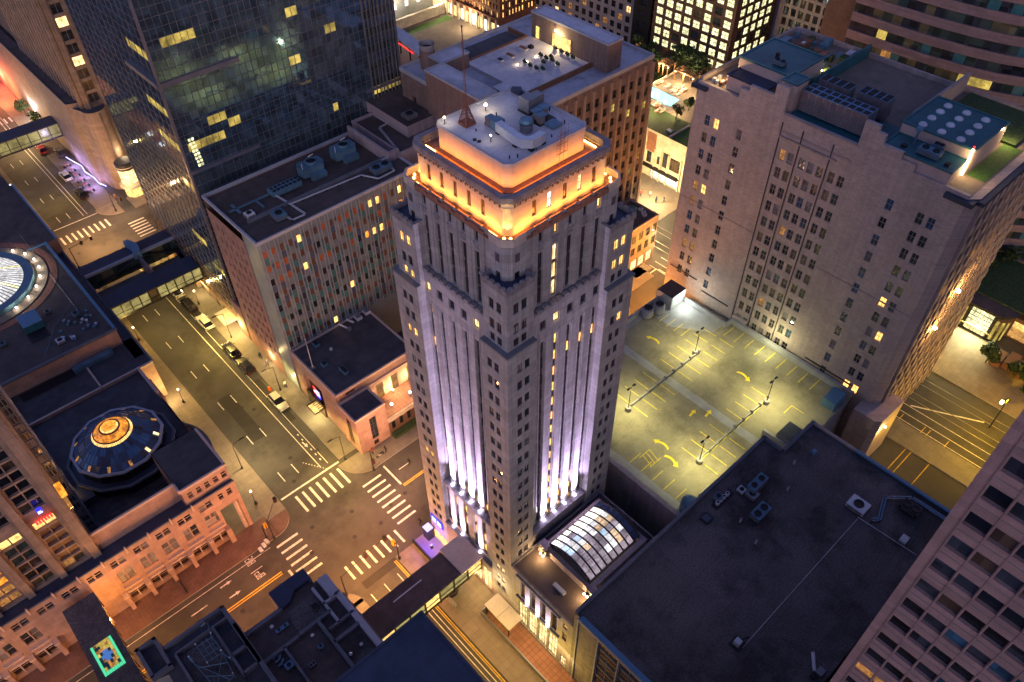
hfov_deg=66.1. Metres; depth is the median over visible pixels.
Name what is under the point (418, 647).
navy roof building
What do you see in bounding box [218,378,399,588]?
road patch
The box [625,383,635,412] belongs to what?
lamp post
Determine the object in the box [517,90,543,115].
rooftop unit
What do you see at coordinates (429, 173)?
crown window
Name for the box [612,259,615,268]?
window
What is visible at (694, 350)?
lamp post
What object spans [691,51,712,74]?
tree
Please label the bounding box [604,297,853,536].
parking garage
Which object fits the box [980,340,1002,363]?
tree
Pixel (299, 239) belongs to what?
window
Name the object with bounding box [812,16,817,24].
window
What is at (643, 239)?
shop building
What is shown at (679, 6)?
window
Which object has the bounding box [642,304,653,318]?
cooling tower
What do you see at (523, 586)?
window
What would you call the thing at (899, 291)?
window
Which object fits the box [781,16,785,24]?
window
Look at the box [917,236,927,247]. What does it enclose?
window
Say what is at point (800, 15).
window
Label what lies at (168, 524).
arcade building
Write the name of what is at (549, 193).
crown window
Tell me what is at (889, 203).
window
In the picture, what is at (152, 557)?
window
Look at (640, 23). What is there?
window
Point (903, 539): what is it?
roof box
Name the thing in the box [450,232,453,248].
slot window
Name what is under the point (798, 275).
window
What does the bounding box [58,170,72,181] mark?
car
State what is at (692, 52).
tree
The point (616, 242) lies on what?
window
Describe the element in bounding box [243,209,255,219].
rooftop unit
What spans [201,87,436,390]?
office building
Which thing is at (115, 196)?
traffic signal
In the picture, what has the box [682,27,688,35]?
window
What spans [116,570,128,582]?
window
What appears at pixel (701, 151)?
window
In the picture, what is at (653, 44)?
tree
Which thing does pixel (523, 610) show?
window
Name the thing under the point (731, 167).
window
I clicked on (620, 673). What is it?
window
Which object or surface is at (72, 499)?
bay window
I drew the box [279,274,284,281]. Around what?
window
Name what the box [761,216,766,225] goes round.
window
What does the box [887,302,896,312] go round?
window
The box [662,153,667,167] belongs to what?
window
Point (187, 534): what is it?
window
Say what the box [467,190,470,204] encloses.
crown window
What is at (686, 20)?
window
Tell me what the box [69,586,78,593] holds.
window
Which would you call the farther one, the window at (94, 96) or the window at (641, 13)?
the window at (641, 13)
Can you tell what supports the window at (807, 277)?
in the apartment building at (858, 265)
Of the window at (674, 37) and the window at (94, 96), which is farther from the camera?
the window at (674, 37)
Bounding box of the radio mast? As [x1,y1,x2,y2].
[458,25,475,128]
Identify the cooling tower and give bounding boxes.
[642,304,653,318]
[653,300,664,315]
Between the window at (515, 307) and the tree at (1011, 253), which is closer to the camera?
the window at (515, 307)
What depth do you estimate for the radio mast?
65.42 m
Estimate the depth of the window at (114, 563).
99.84 m
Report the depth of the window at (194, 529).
106.82 m
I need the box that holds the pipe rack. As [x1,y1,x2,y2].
[228,193,269,213]
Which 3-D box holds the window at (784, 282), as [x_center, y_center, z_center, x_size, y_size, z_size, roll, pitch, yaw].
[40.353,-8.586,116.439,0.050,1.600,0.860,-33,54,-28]
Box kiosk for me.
[422,523,434,548]
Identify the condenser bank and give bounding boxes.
[267,176,302,197]
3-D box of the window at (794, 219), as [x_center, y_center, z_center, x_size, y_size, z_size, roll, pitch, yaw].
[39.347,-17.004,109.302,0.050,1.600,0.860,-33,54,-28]
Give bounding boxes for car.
[35,144,48,154]
[53,146,66,157]
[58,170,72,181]
[74,187,88,199]
[172,290,184,298]
[180,297,198,313]
[195,313,214,330]
[221,340,241,358]
[235,356,255,374]
[267,391,288,411]
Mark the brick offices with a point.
(505, 11)
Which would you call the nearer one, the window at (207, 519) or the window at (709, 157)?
the window at (207, 519)
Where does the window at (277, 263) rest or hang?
in the office building at (329, 260)
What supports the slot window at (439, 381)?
in the skyscraper
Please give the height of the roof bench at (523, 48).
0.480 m
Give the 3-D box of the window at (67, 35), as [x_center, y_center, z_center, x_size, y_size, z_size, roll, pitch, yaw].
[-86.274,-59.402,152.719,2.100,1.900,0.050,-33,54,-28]
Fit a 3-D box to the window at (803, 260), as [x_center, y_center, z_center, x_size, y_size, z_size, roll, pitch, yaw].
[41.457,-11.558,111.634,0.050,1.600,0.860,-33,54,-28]
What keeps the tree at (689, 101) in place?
on the club building at (664, 157)
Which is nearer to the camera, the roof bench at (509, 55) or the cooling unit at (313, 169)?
the cooling unit at (313, 169)
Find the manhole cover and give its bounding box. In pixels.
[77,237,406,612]
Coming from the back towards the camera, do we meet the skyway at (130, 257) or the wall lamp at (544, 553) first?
the skyway at (130, 257)
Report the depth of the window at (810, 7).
180.51 m
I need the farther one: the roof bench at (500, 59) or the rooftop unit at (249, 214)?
the roof bench at (500, 59)
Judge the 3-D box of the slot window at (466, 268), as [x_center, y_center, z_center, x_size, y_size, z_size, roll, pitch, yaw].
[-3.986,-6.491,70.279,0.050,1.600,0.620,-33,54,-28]
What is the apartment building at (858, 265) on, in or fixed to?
on the ground at (939, 486)
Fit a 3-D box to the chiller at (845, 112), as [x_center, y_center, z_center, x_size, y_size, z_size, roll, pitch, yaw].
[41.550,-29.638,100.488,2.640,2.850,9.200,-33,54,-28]
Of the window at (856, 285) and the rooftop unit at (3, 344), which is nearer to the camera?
the window at (856, 285)
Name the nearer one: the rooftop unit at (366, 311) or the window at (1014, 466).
the window at (1014, 466)
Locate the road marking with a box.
[0,117,989,681]
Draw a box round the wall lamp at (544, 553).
[539,549,546,556]
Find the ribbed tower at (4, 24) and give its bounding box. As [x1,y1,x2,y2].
[0,8,14,38]
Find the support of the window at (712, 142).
in the apartment building at (858, 265)
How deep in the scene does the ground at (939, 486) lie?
120.66 m
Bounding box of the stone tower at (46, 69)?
[0,0,127,189]
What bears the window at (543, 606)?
in the podium
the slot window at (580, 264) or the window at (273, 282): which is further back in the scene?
the window at (273, 282)
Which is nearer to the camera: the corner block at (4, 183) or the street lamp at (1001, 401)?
the street lamp at (1001, 401)
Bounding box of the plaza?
[398,6,485,65]
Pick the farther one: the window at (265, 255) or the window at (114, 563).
the window at (265, 255)
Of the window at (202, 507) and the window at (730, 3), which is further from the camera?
the window at (730, 3)
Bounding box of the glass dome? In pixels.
[66,406,176,507]
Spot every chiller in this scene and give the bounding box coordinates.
[798,83,878,135]
[818,74,856,97]
[856,86,895,120]
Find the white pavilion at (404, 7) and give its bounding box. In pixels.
[394,0,432,18]
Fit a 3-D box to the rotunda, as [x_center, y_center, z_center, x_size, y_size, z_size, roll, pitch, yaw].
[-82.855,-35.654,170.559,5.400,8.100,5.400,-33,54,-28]
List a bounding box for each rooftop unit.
[0,340,7,347]
[44,309,51,314]
[55,336,65,345]
[71,310,80,318]
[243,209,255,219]
[270,208,287,222]
[275,622,289,634]
[284,659,294,671]
[308,660,316,668]
[310,602,318,611]
[311,339,319,348]
[317,643,323,649]
[320,360,328,367]
[338,365,348,375]
[354,313,362,320]
[362,307,370,315]
[369,159,392,176]
[401,109,417,121]
[484,113,504,129]
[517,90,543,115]
[713,492,723,500]
[736,485,746,495]
[744,490,759,502]
[746,472,768,493]
[749,500,771,523]
[772,57,787,68]
[809,652,825,679]
[845,494,871,517]
[898,497,922,518]
[916,143,944,161]
[932,141,945,150]
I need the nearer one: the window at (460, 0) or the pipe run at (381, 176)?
the pipe run at (381, 176)
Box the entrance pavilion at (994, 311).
[958,252,1023,345]
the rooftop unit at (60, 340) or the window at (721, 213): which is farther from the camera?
the rooftop unit at (60, 340)
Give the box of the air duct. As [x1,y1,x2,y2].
[495,120,545,151]
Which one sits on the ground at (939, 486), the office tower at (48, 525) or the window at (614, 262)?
the office tower at (48, 525)
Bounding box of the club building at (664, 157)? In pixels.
[642,69,698,191]
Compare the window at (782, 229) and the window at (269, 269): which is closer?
the window at (782, 229)
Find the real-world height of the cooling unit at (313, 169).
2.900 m
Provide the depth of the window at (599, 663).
88.83 m
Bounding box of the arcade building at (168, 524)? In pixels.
[0,366,252,681]
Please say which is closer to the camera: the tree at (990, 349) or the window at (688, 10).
the tree at (990, 349)
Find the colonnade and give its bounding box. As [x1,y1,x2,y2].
[433,0,499,30]
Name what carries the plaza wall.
on the ground at (939, 486)
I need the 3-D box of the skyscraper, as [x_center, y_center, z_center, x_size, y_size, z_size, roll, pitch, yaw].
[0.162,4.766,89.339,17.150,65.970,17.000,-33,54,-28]
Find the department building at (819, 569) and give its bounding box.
[569,420,950,681]
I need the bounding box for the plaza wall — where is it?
[396,2,445,28]
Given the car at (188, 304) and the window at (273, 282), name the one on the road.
the car at (188, 304)
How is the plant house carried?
on the parking garage
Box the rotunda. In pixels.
[113,156,142,196]
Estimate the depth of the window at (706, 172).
117.33 m
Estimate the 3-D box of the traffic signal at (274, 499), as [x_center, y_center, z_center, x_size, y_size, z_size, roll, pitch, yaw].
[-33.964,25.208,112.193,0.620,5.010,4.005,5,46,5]
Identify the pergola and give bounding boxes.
[658,57,676,74]
[673,64,701,87]
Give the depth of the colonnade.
230.10 m
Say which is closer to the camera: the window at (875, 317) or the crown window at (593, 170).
the crown window at (593, 170)
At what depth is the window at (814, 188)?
104.75 m
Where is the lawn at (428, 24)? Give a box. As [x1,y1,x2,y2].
[405,15,452,33]
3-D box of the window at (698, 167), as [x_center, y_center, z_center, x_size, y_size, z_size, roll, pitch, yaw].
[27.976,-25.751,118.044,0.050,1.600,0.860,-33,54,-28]
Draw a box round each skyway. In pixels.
[0,115,63,158]
[62,592,147,681]
[78,227,185,295]
[101,255,204,318]
[362,533,482,640]
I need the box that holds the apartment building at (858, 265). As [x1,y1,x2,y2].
[664,26,1023,455]
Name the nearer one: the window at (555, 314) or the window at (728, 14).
the window at (555, 314)
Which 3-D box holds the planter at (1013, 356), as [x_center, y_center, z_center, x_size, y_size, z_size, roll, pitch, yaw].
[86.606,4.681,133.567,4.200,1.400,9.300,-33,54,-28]
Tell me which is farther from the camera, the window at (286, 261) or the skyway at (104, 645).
the window at (286, 261)
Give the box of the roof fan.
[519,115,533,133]
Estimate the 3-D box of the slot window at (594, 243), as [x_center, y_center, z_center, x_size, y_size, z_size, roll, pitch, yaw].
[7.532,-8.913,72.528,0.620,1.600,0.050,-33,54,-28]
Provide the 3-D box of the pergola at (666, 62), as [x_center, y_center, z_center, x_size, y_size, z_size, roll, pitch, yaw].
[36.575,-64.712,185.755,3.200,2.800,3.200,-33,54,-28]
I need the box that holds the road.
[0,87,1015,681]
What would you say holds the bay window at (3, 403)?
in the office tower at (48, 525)
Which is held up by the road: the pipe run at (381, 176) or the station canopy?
the station canopy
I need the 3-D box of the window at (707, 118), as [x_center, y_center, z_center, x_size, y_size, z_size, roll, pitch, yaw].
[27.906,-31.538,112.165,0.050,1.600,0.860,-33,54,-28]
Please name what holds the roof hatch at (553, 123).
on the skyscraper
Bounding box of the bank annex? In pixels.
[290,310,416,453]
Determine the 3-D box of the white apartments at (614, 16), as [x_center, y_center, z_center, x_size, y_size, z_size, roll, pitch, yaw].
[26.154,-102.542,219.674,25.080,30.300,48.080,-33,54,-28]
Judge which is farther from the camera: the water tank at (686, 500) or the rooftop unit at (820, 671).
the water tank at (686, 500)
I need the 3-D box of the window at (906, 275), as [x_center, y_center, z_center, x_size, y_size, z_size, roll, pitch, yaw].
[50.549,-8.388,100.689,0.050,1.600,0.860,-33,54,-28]
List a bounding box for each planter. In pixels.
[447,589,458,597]
[988,349,1023,379]
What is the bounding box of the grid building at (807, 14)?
[772,0,827,37]
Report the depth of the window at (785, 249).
113.29 m
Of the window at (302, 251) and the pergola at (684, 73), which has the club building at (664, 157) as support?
the pergola at (684, 73)
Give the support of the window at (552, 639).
in the podium
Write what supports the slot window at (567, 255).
in the skyscraper
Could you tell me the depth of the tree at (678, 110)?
169.23 m
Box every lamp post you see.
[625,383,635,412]
[692,327,703,354]
[696,435,709,464]
[763,376,777,404]
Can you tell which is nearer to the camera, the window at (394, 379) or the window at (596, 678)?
the window at (596, 678)
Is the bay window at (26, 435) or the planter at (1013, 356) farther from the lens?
the planter at (1013, 356)
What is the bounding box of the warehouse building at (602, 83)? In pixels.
[399,4,655,202]
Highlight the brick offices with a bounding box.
[432,0,535,30]
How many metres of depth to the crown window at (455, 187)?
66.53 m
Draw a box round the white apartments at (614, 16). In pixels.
[535,0,633,42]
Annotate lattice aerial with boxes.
[557,123,568,164]
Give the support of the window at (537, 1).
in the white apartments at (614, 16)
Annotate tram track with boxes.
[655,225,1008,447]
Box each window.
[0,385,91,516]
[0,398,7,407]
[0,446,85,606]
[0,649,8,660]
[2,407,13,416]
[3,643,16,654]
[9,415,19,424]
[10,623,20,630]
[12,660,32,674]
[15,423,25,432]
[19,618,28,625]
[20,632,33,644]
[21,431,30,440]
[26,439,36,447]
[28,627,42,638]
[32,446,41,455]
[36,607,45,614]
[37,454,47,462]
[37,644,56,658]
[43,461,52,469]
[45,602,53,608]
[48,468,57,476]
[49,2,63,14]
[53,475,62,482]
[55,16,68,27]
[61,29,74,40]
[61,591,70,598]
[65,489,72,496]
[66,42,79,53]
[68,495,76,502]
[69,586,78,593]
[72,55,85,66]
[72,502,80,509]
[77,67,90,78]
[82,80,95,90]
[86,576,94,582]
[87,91,99,102]
[94,571,102,578]
[109,561,118,567]
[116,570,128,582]
[117,556,125,562]
[124,565,135,577]
[130,584,147,597]
[133,546,140,553]
[139,556,150,567]
[140,542,147,548]
[147,551,157,562]
[151,570,168,583]
[155,532,162,539]
[161,542,171,553]
[162,528,169,534]
[168,537,178,549]
[172,556,188,569]
[177,518,184,525]
[183,528,192,539]
[184,514,191,520]
[189,524,199,535]
[193,543,208,555]
[198,505,205,511]
[203,515,212,526]
[205,501,211,507]
[210,511,219,522]
[212,531,226,542]
[262,251,267,258]
[266,265,271,272]
[270,279,275,286]
[271,247,276,254]
[275,261,280,268]
[279,243,284,250]
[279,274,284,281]
[283,257,288,264]
[283,287,287,295]
[288,238,292,246]
[292,252,296,260]
[296,234,301,242]
[297,233,395,343]
[300,248,304,256]
[305,230,309,238]
[346,419,354,441]
[369,416,378,438]
[376,382,383,397]
[391,373,398,388]
[411,339,612,590]
[425,215,428,230]
[427,164,430,178]
[427,233,430,247]
[437,223,440,238]
[439,241,442,256]
[439,381,584,550]
[440,172,443,186]
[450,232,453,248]
[452,251,454,265]
[453,268,455,281]
[454,181,456,195]
[460,0,532,17]
[463,242,466,257]
[465,260,467,274]
[466,277,468,291]
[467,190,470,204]
[476,251,479,266]
[477,269,480,284]
[478,286,481,300]
[481,199,484,214]
[484,566,491,588]
[489,297,493,307]
[490,317,493,327]
[497,303,500,313]
[497,322,501,333]
[513,303,517,313]
[514,323,517,333]
[517,363,521,372]
[517,380,521,389]
[517,397,521,405]
[520,602,526,625]
[522,298,525,308]
[522,318,525,327]
[522,583,524,596]
[525,358,528,367]
[529,611,536,634]
[532,200,535,215]
[532,593,534,606]
[536,0,571,14]
[537,270,540,285]
[537,288,540,302]
[538,252,541,268]
[539,621,546,644]
[540,320,544,329]
[542,604,545,616]
[547,191,550,206]
[549,631,556,655]
[551,262,554,277]
[551,279,554,293]
[552,243,555,259]
[552,614,556,628]
[553,311,557,320]
[561,655,565,664]
[563,183,565,197]
[565,270,568,284]
[566,253,569,267]
[567,234,570,250]
[567,302,571,311]
[577,174,580,189]
[578,261,581,275]
[580,244,583,258]
[581,226,584,241]
[591,253,594,267]
[592,166,595,181]
[593,236,596,250]
[594,218,597,233]
[594,674,601,681]
[595,666,611,681]
[596,658,614,680]
[598,649,616,671]
[599,644,617,663]
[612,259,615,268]
[614,239,617,249]
[618,669,631,681]
[619,255,622,264]
[619,663,638,681]
[621,234,625,244]
[630,259,635,269]
[637,20,643,27]
[638,10,645,16]
[638,254,643,264]
[640,0,646,6]
[645,250,650,259]
[646,150,651,162]
[650,170,676,188]
[653,36,658,43]
[654,26,660,34]
[655,16,661,24]
[657,6,662,14]
[662,39,667,47]
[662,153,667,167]
[663,30,668,37]
[664,20,670,27]
[665,9,671,17]
[667,0,673,7]
[669,158,679,173]
[672,33,677,41]
[673,23,679,31]
[674,13,680,21]
[676,3,682,11]
[680,37,686,44]
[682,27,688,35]
[683,16,689,24]
[685,6,691,14]
[690,40,695,48]
[691,30,697,38]
[693,20,699,28]
[694,10,700,18]
[695,165,700,174]
[696,0,702,7]
[698,44,705,51]
[698,149,703,158]
[700,34,707,42]
[701,132,706,141]
[702,24,708,32]
[704,13,710,21]
[704,114,709,125]
[704,169,708,178]
[705,2,712,11]
[707,152,712,162]
[708,48,714,56]
[710,38,716,46]
[710,136,715,146]
[711,27,718,36]
[713,17,720,25]
[713,119,718,129]
[715,6,722,15]
[717,52,724,60]
[718,211,723,219]
[719,41,726,50]
[721,31,728,39]
[721,195,726,205]
[723,20,730,29]
[725,10,732,18]
[725,180,730,189]
[727,0,734,7]
[728,163,734,173]
[732,147,737,156]
[736,129,741,139]
[753,246,758,255]
[757,231,762,240]
[760,250,766,259]
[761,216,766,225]
[764,235,770,245]
[765,200,771,210]
[766,270,771,278]
[768,220,774,229]
[769,183,775,194]
[770,256,776,264]
[772,204,779,214]
[773,274,779,283]
[774,167,780,177]
[774,241,780,250]
[777,187,783,198]
[778,149,785,159]
[778,225,785,235]
[778,260,783,269]
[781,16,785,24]
[781,278,787,287]
[782,170,788,181]
[782,245,788,254]
[783,6,788,13]
[783,209,789,219]
[785,264,791,273]
[786,230,792,239]
[786,298,792,306]
[787,153,793,164]
[788,19,793,26]
[788,193,794,203]
[790,8,795,16]
[790,249,796,259]
[791,214,797,223]
[791,284,797,293]
[793,176,799,186]
[794,302,800,311]
[795,234,801,243]
[795,270,801,279]
[796,197,803,207]
[798,11,803,19]
[798,158,805,169]
[799,288,805,297]
[800,0,805,8]
[800,218,806,227]
[800,255,806,264]
[801,180,808,190]
[803,274,810,283]
[805,14,810,21]
[805,201,811,212]
[805,239,812,249]
[806,162,813,173]
[808,2,813,10]
[808,259,815,268]
[810,184,817,195]
[810,223,817,233]
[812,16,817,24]
[813,244,820,253]
[815,5,820,13]
[815,166,823,177]
[815,206,822,217]
[819,228,826,238]
[821,189,828,200]
[824,211,832,221]
[827,172,834,182]
[829,339,836,348]
[830,194,837,204]
[834,326,841,334]
[836,176,844,187]
[840,312,847,321]
[845,485,1023,681]
[846,297,853,307]
[852,282,859,292]
[853,353,860,362]
[858,267,865,277]
[859,340,866,349]
[862,359,869,367]
[864,251,872,261]
[865,326,873,335]
[868,345,876,354]
[870,234,879,245]
[872,312,879,321]
[874,331,882,341]
[877,217,886,227]
[878,296,886,306]
[881,317,889,326]
[884,198,893,210]
[885,281,893,291]
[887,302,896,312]
[891,265,900,275]
[894,286,903,296]
[899,248,908,259]
[902,270,910,281]
[906,230,916,242]
[909,253,918,264]
[914,212,924,224]
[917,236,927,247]
[925,217,935,229]
[1003,456,1023,480]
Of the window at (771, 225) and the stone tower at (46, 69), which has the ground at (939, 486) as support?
the stone tower at (46, 69)
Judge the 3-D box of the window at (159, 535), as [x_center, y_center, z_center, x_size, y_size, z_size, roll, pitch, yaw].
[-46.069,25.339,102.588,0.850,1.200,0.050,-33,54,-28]
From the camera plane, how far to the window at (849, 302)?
109.44 m
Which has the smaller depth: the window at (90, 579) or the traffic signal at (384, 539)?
the window at (90, 579)
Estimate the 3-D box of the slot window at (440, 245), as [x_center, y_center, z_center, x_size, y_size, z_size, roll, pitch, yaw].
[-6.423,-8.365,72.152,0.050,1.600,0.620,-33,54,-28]
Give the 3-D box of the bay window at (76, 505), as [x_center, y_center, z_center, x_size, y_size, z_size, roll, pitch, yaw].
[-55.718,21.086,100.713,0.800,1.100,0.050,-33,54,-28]
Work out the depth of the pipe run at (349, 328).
129.08 m
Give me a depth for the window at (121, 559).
100.29 m
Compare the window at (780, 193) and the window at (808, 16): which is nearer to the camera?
the window at (780, 193)
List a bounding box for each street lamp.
[211,314,231,337]
[232,436,243,468]
[261,367,280,390]
[327,436,345,459]
[988,399,1008,427]
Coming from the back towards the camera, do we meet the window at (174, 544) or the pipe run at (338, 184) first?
the pipe run at (338, 184)
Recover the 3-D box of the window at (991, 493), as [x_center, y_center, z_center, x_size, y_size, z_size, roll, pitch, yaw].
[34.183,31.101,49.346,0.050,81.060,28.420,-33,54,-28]
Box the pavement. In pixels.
[0,81,1023,681]
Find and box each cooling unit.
[296,154,327,181]
[329,137,359,164]
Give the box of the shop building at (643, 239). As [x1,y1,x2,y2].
[623,198,658,270]
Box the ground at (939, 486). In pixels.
[107,0,1023,681]
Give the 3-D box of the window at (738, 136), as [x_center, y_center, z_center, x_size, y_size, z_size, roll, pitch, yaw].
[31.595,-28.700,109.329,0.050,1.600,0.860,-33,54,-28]
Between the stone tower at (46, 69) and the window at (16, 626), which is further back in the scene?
the stone tower at (46, 69)
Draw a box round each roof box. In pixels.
[552,582,565,595]
[898,534,909,544]
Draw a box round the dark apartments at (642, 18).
[630,0,654,48]
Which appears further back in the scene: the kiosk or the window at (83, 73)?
the window at (83, 73)
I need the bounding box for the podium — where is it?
[412,491,653,681]
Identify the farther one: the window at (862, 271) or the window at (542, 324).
the window at (862, 271)
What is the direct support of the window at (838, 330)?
in the apartment building at (858, 265)
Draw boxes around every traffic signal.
[69,235,92,267]
[107,191,121,211]
[261,522,268,538]
[266,496,276,538]
[340,534,386,595]
[369,451,375,470]
[391,539,400,559]
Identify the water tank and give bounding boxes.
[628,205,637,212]
[679,494,695,512]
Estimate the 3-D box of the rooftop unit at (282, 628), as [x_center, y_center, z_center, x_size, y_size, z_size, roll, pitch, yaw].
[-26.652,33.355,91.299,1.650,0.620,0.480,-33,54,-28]
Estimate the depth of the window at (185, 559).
108.42 m
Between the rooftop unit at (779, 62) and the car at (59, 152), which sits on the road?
the car at (59, 152)
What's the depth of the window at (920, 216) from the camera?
95.61 m
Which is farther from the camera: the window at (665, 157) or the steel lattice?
the window at (665, 157)
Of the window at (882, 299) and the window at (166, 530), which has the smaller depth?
the window at (166, 530)
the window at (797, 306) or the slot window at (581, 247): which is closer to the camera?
the slot window at (581, 247)
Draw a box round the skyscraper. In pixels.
[389,87,636,606]
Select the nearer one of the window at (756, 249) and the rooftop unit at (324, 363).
the window at (756, 249)
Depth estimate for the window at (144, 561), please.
103.48 m
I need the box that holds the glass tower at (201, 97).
[64,0,401,339]
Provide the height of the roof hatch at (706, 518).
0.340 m
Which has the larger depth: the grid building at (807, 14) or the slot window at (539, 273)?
the grid building at (807, 14)
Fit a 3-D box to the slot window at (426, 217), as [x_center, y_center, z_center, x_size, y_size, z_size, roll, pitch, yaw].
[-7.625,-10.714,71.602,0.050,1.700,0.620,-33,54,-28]
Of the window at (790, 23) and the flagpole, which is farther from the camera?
the window at (790, 23)
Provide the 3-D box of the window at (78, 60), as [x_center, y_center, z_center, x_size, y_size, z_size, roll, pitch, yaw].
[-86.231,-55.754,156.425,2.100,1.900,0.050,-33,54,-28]
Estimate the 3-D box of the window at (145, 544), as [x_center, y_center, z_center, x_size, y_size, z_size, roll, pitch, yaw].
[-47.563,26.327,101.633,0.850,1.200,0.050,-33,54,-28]
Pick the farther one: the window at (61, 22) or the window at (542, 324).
the window at (61, 22)
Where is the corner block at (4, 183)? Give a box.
[0,174,10,189]
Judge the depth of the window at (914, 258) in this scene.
98.79 m
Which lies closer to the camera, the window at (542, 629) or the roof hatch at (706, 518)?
the roof hatch at (706, 518)
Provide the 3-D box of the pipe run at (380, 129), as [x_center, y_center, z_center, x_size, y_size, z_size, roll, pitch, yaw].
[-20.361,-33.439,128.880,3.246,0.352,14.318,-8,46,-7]
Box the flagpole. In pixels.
[305,340,315,369]
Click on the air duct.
(515, 138)
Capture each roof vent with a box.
[530,102,555,126]
[711,489,733,509]
[728,635,748,651]
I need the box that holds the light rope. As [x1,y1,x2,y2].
[66,157,105,186]
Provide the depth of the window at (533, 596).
96.01 m
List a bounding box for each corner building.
[134,604,277,681]
[244,568,382,681]
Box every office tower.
[0,385,101,617]
[830,409,1023,681]
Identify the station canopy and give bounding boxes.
[397,27,419,59]
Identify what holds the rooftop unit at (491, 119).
on the skyscraper
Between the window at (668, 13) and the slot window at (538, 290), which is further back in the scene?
the window at (668, 13)
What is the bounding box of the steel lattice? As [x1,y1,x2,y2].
[188,623,235,681]
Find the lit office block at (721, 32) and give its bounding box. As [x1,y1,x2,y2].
[650,0,777,81]
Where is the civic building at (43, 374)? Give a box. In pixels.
[0,184,167,425]
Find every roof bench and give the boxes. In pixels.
[497,57,503,62]
[505,52,514,58]
[518,45,527,51]
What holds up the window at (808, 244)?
in the apartment building at (858, 265)
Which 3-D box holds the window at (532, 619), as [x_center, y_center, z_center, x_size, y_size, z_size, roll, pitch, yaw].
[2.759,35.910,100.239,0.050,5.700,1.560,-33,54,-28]
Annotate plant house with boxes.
[656,279,685,309]
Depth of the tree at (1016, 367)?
130.64 m
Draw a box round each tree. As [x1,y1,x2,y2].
[14,98,28,116]
[27,110,40,121]
[631,34,643,44]
[638,43,650,49]
[646,40,660,73]
[649,48,662,75]
[653,50,668,80]
[660,53,681,75]
[669,55,688,69]
[671,43,688,67]
[672,103,684,119]
[680,44,700,71]
[683,96,694,110]
[687,57,704,74]
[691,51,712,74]
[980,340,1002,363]
[988,257,997,270]
[1001,245,1021,262]
[1006,360,1023,381]
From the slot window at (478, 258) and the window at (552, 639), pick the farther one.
the window at (552, 639)
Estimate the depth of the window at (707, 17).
181.92 m
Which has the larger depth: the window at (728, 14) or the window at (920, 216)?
the window at (728, 14)
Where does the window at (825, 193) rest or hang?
in the apartment building at (858, 265)
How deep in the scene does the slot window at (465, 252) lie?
68.98 m
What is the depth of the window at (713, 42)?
183.98 m
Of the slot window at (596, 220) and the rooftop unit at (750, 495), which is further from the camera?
the rooftop unit at (750, 495)
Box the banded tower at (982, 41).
[819,0,1023,252]
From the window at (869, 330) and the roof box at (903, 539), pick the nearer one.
the roof box at (903, 539)
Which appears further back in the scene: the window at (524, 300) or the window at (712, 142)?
the window at (712, 142)
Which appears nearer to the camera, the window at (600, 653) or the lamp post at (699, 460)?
the window at (600, 653)
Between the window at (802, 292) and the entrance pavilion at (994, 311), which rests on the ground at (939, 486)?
the entrance pavilion at (994, 311)
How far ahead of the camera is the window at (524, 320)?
69.15 m
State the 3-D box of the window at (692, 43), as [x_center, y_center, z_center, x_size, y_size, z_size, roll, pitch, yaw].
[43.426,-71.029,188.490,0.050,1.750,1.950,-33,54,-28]
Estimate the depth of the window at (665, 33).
192.90 m
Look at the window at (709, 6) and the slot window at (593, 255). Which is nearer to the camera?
the slot window at (593, 255)
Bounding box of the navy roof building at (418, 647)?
[334,610,484,681]
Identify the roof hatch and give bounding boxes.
[511,86,522,95]
[544,118,562,129]
[699,512,713,524]
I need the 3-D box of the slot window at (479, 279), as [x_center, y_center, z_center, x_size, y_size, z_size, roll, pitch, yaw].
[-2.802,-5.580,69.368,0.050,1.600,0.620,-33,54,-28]
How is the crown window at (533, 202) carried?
in the skyscraper
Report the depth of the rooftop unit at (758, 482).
97.33 m
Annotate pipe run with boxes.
[275,175,361,206]
[287,204,305,220]
[329,319,353,350]
[361,167,395,180]
[375,116,396,159]
[871,496,945,522]
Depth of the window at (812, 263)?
110.99 m
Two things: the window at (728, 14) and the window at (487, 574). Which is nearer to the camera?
the window at (487, 574)
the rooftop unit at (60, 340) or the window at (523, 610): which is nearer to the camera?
the window at (523, 610)
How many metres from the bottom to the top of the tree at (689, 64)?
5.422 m
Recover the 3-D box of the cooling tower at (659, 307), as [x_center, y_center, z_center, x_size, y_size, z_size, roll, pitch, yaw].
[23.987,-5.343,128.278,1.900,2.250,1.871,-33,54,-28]

